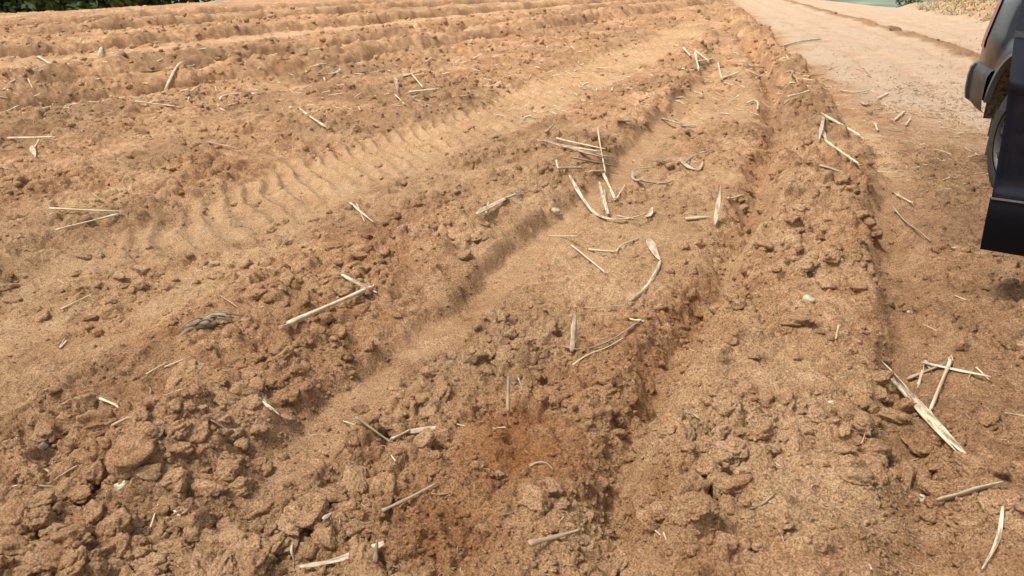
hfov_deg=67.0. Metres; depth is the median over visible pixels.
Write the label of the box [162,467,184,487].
soil clod
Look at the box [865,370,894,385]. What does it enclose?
soil clod
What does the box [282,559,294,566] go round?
soil clod
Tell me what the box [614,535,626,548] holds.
soil clod
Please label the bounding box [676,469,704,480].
soil clod
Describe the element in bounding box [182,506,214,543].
soil clod
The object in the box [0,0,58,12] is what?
broadleaf tree
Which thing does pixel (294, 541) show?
soil clod
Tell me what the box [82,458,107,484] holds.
soil clod
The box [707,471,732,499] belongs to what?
soil clod
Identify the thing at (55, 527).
soil clod
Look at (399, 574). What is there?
soil clod
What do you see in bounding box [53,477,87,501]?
soil clod
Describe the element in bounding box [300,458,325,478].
soil clod
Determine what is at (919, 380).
straw stalk
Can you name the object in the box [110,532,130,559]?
soil clod
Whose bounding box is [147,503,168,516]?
soil clod
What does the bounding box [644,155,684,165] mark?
root tuft
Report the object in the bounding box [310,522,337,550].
soil clod
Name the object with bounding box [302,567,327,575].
soil clod
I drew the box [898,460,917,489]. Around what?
soil clod
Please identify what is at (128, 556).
soil clod
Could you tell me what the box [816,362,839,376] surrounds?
soil clod
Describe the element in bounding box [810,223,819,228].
soil clod
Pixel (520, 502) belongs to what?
soil clod
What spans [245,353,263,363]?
soil clod
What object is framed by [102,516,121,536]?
soil clod
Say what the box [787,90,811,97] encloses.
straw stalk
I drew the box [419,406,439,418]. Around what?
soil clod
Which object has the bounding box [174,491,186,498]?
soil clod
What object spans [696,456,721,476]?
soil clod
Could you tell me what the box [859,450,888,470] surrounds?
soil clod
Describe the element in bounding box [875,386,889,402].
soil clod
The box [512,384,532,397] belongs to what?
soil clod
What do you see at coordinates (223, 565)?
soil clod
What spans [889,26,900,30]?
soil clod
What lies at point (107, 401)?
straw stalk
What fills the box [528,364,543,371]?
soil clod
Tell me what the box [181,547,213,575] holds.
soil clod
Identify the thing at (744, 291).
soil clod
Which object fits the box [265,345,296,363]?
soil clod
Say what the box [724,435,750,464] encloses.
soil clod
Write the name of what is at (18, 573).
soil clod
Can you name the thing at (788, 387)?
soil clod
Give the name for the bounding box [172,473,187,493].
soil clod
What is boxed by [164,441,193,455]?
soil clod
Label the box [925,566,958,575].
soil clod
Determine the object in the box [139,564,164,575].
soil clod
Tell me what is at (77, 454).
soil clod
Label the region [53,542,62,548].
soil clod
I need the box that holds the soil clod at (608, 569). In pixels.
[596,562,619,575]
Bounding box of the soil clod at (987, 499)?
[977,487,1000,511]
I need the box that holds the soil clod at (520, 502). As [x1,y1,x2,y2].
[515,499,528,508]
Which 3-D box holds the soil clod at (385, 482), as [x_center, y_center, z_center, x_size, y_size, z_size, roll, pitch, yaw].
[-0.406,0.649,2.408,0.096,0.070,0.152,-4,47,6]
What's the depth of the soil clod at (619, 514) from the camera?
2.46 m
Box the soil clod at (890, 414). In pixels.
[874,407,916,424]
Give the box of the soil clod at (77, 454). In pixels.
[64,448,91,464]
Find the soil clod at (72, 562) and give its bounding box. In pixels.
[52,548,85,575]
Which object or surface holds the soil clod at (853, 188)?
on the ploughed field
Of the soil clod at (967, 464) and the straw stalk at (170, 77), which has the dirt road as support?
the soil clod at (967, 464)
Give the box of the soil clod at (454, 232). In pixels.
[447,226,473,240]
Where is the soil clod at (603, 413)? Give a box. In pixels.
[594,405,613,424]
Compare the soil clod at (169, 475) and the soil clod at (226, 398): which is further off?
the soil clod at (226, 398)
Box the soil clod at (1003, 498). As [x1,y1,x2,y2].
[996,489,1012,508]
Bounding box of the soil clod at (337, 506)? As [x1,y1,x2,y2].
[334,501,343,510]
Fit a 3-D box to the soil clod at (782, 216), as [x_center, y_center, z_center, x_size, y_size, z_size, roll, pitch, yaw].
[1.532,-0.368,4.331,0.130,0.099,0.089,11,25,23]
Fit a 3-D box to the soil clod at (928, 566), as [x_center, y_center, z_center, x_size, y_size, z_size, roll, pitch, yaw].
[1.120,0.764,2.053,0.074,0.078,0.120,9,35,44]
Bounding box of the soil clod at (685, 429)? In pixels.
[674,420,695,441]
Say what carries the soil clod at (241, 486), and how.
on the ploughed field
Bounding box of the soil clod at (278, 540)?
[269,531,286,555]
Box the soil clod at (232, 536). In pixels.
[207,524,246,549]
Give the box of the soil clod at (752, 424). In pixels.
[745,419,776,435]
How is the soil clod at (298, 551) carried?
on the ploughed field
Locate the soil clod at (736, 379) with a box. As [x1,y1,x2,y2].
[731,376,743,383]
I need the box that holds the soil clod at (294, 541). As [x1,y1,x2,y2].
[281,535,298,554]
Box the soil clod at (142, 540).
[131,535,153,546]
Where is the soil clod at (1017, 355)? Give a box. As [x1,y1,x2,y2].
[1012,352,1023,359]
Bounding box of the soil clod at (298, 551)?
[294,536,311,556]
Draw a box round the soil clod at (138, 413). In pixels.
[124,406,149,427]
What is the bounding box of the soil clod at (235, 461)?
[214,457,242,482]
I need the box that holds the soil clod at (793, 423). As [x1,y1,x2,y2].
[776,419,798,436]
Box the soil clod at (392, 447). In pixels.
[381,442,415,455]
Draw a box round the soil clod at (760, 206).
[755,202,764,213]
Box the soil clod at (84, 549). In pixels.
[74,545,89,561]
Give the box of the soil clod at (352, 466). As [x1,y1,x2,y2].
[345,464,370,477]
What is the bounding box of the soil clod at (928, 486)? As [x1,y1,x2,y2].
[917,476,942,495]
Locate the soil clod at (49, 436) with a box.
[29,419,61,445]
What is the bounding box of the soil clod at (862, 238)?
[846,232,866,242]
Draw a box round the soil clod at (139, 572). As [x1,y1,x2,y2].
[129,570,147,575]
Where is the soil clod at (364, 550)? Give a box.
[348,540,378,562]
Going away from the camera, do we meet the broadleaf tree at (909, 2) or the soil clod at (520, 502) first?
the soil clod at (520, 502)
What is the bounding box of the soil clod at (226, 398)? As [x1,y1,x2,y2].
[213,390,239,405]
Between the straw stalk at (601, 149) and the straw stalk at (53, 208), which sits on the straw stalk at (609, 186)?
the straw stalk at (601, 149)
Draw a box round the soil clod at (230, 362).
[222,356,245,368]
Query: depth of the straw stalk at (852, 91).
9.01 m
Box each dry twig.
[111,416,128,426]
[207,141,238,148]
[355,416,392,442]
[373,540,378,562]
[381,482,436,511]
[506,376,509,411]
[528,528,580,546]
[529,461,553,469]
[543,139,602,157]
[563,304,625,307]
[563,320,640,349]
[573,157,615,166]
[631,167,647,181]
[642,179,672,184]
[661,118,684,124]
[686,147,722,162]
[750,493,773,506]
[819,164,840,171]
[892,206,930,241]
[906,362,946,379]
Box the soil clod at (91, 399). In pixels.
[56,393,97,413]
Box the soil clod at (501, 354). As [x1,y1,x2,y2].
[495,348,516,363]
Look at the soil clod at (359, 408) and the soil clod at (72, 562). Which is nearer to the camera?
the soil clod at (72, 562)
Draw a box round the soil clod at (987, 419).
[975,410,1000,430]
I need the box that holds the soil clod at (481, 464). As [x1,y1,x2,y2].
[470,460,485,467]
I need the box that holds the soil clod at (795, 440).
[785,429,806,454]
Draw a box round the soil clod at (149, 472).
[133,463,161,481]
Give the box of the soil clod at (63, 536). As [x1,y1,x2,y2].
[50,522,93,548]
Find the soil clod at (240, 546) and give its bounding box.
[234,538,273,553]
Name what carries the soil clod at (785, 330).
on the ploughed field
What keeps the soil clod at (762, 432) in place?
on the ploughed field
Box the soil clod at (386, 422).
[378,415,397,436]
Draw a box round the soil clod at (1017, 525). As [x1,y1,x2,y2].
[1003,518,1023,535]
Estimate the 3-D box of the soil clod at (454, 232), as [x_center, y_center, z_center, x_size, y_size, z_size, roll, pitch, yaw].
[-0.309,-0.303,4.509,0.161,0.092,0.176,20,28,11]
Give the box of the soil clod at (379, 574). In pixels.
[373,572,385,575]
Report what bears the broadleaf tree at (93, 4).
on the ploughed field
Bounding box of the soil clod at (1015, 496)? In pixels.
[994,489,1020,515]
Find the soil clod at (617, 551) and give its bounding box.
[614,548,625,557]
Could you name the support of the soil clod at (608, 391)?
on the ploughed field
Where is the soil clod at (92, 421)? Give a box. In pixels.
[76,409,117,436]
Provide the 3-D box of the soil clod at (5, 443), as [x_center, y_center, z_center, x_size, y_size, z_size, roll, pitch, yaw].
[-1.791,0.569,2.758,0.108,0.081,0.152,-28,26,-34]
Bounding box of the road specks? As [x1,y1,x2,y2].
[781,16,984,121]
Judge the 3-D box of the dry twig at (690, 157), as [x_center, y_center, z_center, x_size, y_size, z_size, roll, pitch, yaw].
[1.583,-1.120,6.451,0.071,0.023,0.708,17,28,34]
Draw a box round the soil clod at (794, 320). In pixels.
[779,314,815,326]
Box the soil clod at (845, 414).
[837,407,854,421]
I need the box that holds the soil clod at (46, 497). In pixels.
[27,489,57,511]
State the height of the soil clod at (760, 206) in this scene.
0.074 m
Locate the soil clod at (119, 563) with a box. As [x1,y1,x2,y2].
[107,557,129,574]
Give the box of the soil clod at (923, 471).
[908,460,931,485]
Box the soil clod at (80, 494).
[66,485,92,503]
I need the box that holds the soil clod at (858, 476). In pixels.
[831,467,877,485]
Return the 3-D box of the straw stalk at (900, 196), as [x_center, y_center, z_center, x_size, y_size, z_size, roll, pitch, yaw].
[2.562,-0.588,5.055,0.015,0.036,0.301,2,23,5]
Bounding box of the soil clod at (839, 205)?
[830,202,846,209]
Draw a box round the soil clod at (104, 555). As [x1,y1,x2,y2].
[100,552,108,557]
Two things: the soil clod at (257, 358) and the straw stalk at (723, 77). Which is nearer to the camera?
the soil clod at (257, 358)
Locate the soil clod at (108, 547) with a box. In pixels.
[90,542,116,557]
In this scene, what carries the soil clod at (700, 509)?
on the ploughed field
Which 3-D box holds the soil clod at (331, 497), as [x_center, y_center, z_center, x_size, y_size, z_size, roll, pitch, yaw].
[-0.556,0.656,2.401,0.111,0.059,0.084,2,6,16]
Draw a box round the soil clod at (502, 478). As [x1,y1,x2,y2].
[495,470,508,483]
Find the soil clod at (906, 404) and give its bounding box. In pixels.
[892,396,916,414]
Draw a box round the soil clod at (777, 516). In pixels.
[758,504,795,530]
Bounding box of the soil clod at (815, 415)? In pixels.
[804,406,830,424]
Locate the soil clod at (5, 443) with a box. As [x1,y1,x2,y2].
[1,439,10,449]
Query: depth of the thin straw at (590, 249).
4.37 m
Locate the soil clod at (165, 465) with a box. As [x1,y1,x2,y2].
[159,460,173,477]
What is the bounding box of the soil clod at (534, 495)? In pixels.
[518,482,551,512]
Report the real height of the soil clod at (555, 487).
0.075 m
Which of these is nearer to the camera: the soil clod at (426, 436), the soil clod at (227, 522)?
the soil clod at (227, 522)
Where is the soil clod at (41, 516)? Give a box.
[27,504,57,531]
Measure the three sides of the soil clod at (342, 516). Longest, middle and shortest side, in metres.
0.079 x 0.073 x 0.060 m
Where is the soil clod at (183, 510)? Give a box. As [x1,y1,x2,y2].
[171,505,192,515]
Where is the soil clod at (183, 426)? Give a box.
[170,418,192,439]
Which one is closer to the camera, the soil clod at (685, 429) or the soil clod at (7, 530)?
the soil clod at (7, 530)
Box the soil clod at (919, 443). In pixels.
[900,430,933,456]
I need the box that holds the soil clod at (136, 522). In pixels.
[130,514,147,529]
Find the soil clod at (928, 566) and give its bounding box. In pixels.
[918,561,945,575]
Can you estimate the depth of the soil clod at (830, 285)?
3.50 m
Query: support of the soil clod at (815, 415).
on the ploughed field
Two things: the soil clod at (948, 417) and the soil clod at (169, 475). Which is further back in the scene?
the soil clod at (948, 417)
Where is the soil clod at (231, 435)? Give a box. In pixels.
[221,427,243,442]
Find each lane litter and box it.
[802,56,988,194]
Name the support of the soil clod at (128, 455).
on the ploughed field
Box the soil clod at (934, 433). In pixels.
[929,423,944,442]
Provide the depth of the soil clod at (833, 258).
3.66 m
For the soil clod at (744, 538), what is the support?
on the ploughed field
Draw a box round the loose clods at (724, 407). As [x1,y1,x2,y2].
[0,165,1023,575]
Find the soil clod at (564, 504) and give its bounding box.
[554,500,569,509]
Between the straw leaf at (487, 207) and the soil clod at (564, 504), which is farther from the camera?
the straw leaf at (487, 207)
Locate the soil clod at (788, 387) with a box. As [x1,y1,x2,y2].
[780,383,799,397]
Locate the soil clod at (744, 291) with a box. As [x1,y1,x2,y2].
[735,289,749,296]
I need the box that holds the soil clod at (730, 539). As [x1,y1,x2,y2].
[712,530,737,552]
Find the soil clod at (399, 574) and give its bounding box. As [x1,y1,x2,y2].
[389,572,406,575]
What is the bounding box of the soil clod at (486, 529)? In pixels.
[475,523,495,536]
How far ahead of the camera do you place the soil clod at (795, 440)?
2.40 m
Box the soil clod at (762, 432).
[748,419,772,442]
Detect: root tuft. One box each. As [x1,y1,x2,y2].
[384,560,404,571]
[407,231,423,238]
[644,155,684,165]
[768,85,784,89]
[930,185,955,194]
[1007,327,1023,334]
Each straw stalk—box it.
[5,135,57,138]
[46,207,119,211]
[50,212,122,232]
[59,292,93,310]
[97,397,118,407]
[131,100,178,107]
[164,62,186,90]
[164,358,184,367]
[259,397,274,409]
[278,284,376,328]
[300,108,327,128]
[388,429,409,440]
[405,88,440,93]
[548,235,576,236]
[556,166,584,169]
[563,146,609,156]
[570,244,605,272]
[572,337,624,365]
[597,127,605,171]
[602,172,616,199]
[603,188,608,213]
[615,238,639,252]
[682,47,691,56]
[693,48,709,62]
[694,52,699,71]
[717,61,723,80]
[719,71,739,79]
[727,194,743,199]
[746,100,758,109]
[783,38,821,46]
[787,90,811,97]
[817,112,869,142]
[825,140,861,164]
[839,89,867,92]
[893,111,905,121]
[895,193,912,203]
[916,365,923,387]
[929,355,952,412]
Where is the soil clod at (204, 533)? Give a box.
[195,528,217,550]
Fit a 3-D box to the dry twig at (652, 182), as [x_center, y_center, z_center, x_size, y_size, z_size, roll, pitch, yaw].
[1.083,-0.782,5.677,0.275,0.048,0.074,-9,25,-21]
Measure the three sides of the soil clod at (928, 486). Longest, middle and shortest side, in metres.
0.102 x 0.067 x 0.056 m
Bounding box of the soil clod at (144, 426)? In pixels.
[130,421,164,439]
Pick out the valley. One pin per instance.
(886, 3)
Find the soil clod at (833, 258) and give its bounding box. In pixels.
[823,251,840,264]
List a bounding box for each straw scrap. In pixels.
[54,465,77,479]
[431,492,450,494]
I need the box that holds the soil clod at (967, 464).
[950,451,988,476]
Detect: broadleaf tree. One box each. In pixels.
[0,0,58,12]
[1,0,41,11]
[20,0,110,12]
[36,0,174,10]
[42,0,108,10]
[117,0,171,5]
[132,0,176,5]
[145,0,211,5]
[895,0,922,7]
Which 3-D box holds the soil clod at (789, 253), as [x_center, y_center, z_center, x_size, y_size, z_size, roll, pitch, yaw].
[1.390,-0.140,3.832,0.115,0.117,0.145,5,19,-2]
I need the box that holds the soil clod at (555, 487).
[542,477,563,495]
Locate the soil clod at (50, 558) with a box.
[33,548,67,572]
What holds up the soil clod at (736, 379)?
on the ploughed field
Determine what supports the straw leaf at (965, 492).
on the dirt road
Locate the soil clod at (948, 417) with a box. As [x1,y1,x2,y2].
[939,412,962,423]
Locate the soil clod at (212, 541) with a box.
[205,535,219,548]
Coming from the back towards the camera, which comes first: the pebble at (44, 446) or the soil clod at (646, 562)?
the pebble at (44, 446)
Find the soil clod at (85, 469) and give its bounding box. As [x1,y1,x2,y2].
[79,465,90,481]
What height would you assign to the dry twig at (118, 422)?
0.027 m
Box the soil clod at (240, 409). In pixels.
[235,396,248,417]
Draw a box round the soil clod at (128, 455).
[105,433,163,479]
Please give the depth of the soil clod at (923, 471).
2.42 m
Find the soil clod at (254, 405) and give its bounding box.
[243,394,264,419]
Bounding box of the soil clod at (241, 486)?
[228,476,252,497]
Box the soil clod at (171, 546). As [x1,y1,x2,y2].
[152,537,191,553]
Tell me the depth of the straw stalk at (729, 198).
5.43 m
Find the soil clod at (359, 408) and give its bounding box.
[351,403,370,414]
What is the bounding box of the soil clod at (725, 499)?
[718,493,737,508]
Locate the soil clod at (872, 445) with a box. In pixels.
[857,437,892,456]
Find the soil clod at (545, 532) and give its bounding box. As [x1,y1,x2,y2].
[539,527,548,535]
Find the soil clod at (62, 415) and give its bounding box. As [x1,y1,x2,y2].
[55,411,72,419]
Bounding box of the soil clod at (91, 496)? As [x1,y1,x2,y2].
[87,492,95,500]
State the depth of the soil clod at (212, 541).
2.21 m
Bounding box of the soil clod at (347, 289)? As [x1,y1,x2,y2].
[337,283,358,296]
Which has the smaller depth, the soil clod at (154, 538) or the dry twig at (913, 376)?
the soil clod at (154, 538)
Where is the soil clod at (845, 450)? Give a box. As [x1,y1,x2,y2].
[832,446,856,455]
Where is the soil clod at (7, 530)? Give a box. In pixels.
[0,525,16,536]
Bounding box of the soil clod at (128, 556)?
[123,547,134,562]
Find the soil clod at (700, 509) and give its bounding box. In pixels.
[687,498,719,521]
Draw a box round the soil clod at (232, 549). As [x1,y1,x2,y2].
[227,547,239,563]
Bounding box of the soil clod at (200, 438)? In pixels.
[189,431,207,444]
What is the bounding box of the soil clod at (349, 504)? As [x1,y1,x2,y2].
[338,498,359,511]
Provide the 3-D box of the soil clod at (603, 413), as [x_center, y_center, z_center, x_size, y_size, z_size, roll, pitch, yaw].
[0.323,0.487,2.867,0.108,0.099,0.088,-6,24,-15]
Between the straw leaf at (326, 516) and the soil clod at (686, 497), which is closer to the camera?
the soil clod at (686, 497)
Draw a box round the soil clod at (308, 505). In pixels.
[305,501,317,509]
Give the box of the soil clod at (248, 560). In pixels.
[236,547,269,575]
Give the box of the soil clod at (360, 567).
[343,558,386,575]
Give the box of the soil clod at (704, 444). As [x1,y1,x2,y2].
[694,435,715,452]
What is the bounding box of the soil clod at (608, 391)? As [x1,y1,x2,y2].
[586,383,617,399]
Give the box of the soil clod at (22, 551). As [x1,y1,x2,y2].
[18,543,35,555]
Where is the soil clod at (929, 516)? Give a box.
[919,509,938,524]
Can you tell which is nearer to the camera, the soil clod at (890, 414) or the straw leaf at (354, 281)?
the soil clod at (890, 414)
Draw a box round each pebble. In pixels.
[40,442,48,449]
[114,480,125,491]
[552,208,559,214]
[802,294,814,303]
[919,494,925,501]
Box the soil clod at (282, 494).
[274,490,293,507]
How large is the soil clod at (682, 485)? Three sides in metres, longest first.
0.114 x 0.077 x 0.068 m
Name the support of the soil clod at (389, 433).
on the ploughed field
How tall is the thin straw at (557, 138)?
0.055 m
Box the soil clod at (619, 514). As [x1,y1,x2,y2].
[612,506,628,527]
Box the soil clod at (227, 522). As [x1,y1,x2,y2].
[216,516,238,531]
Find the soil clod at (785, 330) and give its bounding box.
[780,326,793,334]
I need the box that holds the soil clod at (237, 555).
[236,540,249,558]
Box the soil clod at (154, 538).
[146,532,170,543]
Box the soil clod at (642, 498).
[630,484,655,510]
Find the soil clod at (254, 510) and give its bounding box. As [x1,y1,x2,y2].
[242,500,274,520]
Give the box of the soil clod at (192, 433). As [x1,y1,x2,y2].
[181,418,201,443]
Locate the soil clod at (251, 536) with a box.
[242,532,260,550]
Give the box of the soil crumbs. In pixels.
[0,3,1023,575]
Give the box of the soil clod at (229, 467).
[213,459,239,480]
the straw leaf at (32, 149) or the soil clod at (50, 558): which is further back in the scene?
the straw leaf at (32, 149)
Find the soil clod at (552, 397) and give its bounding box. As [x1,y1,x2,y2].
[544,388,560,408]
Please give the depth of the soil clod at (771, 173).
5.76 m
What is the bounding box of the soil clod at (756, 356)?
[747,351,763,360]
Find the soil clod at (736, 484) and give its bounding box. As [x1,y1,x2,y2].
[722,474,753,496]
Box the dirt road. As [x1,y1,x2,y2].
[725,0,1023,575]
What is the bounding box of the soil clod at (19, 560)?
[5,555,25,566]
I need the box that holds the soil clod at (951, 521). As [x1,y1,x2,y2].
[943,514,968,526]
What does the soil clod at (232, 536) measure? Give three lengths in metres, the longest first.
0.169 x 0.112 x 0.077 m
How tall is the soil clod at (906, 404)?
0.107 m
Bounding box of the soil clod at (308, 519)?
[285,491,329,529]
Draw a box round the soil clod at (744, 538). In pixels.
[736,535,752,544]
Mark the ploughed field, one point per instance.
(292, 172)
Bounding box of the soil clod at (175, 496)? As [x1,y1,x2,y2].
[162,494,185,501]
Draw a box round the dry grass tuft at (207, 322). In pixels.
[176,312,243,338]
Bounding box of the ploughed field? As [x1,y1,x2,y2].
[0,0,890,575]
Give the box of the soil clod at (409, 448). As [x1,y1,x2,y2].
[398,442,418,461]
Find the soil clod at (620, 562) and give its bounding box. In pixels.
[611,554,628,575]
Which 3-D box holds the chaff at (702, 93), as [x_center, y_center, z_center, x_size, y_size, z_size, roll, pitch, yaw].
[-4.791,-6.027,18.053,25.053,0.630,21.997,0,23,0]
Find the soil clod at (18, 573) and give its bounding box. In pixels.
[14,571,34,575]
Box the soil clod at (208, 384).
[202,382,215,387]
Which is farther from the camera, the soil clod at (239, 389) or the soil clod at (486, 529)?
the soil clod at (239, 389)
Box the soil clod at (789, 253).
[784,248,798,261]
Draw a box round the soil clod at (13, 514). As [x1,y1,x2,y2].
[0,496,32,527]
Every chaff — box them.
[0,2,829,120]
[0,92,1023,575]
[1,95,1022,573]
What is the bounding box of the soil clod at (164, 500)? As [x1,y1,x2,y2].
[153,496,182,515]
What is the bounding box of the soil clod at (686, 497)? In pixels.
[678,491,718,504]
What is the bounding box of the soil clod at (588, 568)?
[579,557,603,575]
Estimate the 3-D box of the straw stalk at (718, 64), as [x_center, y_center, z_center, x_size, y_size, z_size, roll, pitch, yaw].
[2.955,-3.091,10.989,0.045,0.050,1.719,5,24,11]
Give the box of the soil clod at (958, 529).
[952,517,980,535]
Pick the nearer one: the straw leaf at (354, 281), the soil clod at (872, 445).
the soil clod at (872, 445)
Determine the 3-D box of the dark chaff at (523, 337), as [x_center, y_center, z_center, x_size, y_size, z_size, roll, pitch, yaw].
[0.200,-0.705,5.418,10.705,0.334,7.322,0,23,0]
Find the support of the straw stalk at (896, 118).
on the dirt road
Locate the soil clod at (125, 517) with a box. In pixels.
[91,507,132,539]
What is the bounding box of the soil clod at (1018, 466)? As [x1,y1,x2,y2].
[1011,461,1023,473]
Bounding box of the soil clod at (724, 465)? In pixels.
[697,455,730,472]
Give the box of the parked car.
[964,0,1023,255]
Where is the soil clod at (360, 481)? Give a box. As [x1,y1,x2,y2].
[355,475,367,493]
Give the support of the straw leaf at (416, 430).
on the ploughed field
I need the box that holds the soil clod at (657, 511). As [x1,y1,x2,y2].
[648,501,670,521]
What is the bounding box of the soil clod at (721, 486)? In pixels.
[716,478,734,493]
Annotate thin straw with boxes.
[146,361,167,374]
[219,92,260,100]
[349,202,373,221]
[556,137,605,148]
[588,248,614,251]
[975,366,989,379]
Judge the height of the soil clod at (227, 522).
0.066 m
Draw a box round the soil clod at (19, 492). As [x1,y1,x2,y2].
[5,485,31,499]
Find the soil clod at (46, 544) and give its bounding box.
[28,540,54,550]
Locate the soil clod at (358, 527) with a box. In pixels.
[343,519,366,537]
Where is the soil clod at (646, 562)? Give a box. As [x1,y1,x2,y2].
[639,550,664,575]
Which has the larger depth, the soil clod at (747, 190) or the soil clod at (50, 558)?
the soil clod at (747, 190)
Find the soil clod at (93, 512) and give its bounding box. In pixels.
[83,499,104,525]
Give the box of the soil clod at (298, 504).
[283,495,304,515]
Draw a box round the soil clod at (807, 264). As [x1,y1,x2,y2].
[794,259,813,272]
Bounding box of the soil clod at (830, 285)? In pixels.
[819,279,835,289]
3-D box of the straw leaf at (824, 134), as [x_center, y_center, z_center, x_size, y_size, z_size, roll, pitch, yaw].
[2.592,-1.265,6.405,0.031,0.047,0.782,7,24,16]
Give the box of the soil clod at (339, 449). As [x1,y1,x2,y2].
[329,442,346,461]
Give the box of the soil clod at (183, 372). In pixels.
[164,358,205,393]
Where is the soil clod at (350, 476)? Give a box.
[340,465,367,496]
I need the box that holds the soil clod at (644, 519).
[635,506,658,532]
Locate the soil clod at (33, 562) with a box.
[12,558,41,575]
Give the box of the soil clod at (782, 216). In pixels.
[778,214,788,217]
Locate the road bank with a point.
(976, 17)
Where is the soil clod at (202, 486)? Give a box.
[190,479,229,496]
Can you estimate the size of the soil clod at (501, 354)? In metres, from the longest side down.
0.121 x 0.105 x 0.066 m
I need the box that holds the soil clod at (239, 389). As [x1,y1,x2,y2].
[229,382,258,396]
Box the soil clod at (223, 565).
[207,552,237,575]
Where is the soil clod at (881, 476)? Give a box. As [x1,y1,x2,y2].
[868,462,889,484]
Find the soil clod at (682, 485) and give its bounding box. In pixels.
[668,477,693,499]
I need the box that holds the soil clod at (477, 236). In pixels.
[471,230,488,242]
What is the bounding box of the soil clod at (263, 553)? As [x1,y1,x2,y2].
[255,548,269,567]
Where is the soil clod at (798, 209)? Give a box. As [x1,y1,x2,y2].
[791,203,809,215]
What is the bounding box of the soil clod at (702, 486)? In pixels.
[668,480,712,496]
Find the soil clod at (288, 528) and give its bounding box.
[276,513,305,537]
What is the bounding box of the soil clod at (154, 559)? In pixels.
[139,552,172,572]
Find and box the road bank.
[898,0,996,26]
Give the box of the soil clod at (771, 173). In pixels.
[767,170,776,178]
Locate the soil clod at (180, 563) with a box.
[169,554,193,575]
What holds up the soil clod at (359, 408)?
on the ploughed field
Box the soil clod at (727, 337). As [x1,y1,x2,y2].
[721,331,738,345]
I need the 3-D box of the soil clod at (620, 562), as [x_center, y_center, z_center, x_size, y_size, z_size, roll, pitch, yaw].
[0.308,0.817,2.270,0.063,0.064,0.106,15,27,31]
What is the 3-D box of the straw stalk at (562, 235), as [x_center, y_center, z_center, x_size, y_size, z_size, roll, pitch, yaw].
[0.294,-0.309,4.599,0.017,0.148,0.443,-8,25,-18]
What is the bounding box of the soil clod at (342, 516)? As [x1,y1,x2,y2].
[329,511,350,526]
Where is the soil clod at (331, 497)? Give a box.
[319,486,348,503]
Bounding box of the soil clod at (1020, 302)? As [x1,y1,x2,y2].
[1017,298,1023,308]
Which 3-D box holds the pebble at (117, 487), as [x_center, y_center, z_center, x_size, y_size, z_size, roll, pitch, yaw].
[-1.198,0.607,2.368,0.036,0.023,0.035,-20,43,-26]
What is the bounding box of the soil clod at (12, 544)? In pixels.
[0,534,27,555]
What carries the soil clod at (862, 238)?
on the ploughed field
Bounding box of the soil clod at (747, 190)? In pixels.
[741,186,754,195]
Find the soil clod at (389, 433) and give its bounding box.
[387,431,395,438]
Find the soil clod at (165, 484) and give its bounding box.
[156,469,189,490]
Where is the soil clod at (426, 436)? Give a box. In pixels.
[413,427,436,448]
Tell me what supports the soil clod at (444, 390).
on the ploughed field
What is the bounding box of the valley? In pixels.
[137,0,996,7]
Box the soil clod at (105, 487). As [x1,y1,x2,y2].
[101,475,111,492]
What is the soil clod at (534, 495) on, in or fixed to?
on the ploughed field
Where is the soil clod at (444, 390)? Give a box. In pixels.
[434,380,453,402]
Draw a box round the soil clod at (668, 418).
[660,412,685,428]
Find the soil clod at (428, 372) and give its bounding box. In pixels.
[419,365,438,379]
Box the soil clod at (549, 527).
[537,519,558,533]
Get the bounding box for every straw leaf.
[29,146,35,156]
[138,70,160,72]
[290,544,294,567]
[299,541,384,567]
[317,66,340,75]
[322,512,331,519]
[341,274,376,292]
[394,77,398,91]
[397,70,425,76]
[408,424,447,433]
[476,193,515,214]
[538,140,600,151]
[569,175,649,219]
[570,315,576,351]
[598,181,607,214]
[626,260,661,303]
[646,207,652,217]
[646,238,660,259]
[680,159,695,168]
[685,216,712,219]
[695,161,702,169]
[714,185,720,224]
[819,117,824,138]
[822,129,827,140]
[880,359,965,452]
[891,378,956,450]
[921,361,990,376]
[935,481,1003,501]
[982,505,1004,568]
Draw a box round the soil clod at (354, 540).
[347,534,362,546]
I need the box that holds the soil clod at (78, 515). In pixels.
[72,506,85,523]
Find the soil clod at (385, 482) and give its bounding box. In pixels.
[368,471,396,494]
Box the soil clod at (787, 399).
[776,391,796,408]
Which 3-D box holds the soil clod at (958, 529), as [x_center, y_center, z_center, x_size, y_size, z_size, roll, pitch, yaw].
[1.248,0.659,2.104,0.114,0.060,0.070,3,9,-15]
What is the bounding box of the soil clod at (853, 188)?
[844,185,859,193]
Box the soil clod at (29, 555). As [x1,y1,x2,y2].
[24,546,43,561]
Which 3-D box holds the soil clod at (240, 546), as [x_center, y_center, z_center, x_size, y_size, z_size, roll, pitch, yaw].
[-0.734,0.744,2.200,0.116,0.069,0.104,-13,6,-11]
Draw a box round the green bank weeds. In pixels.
[915,0,996,22]
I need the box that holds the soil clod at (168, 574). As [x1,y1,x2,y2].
[159,573,173,575]
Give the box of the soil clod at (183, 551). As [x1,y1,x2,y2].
[175,547,192,557]
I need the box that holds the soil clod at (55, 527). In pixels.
[38,522,68,536]
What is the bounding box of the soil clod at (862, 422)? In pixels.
[850,409,873,436]
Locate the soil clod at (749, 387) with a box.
[731,381,759,394]

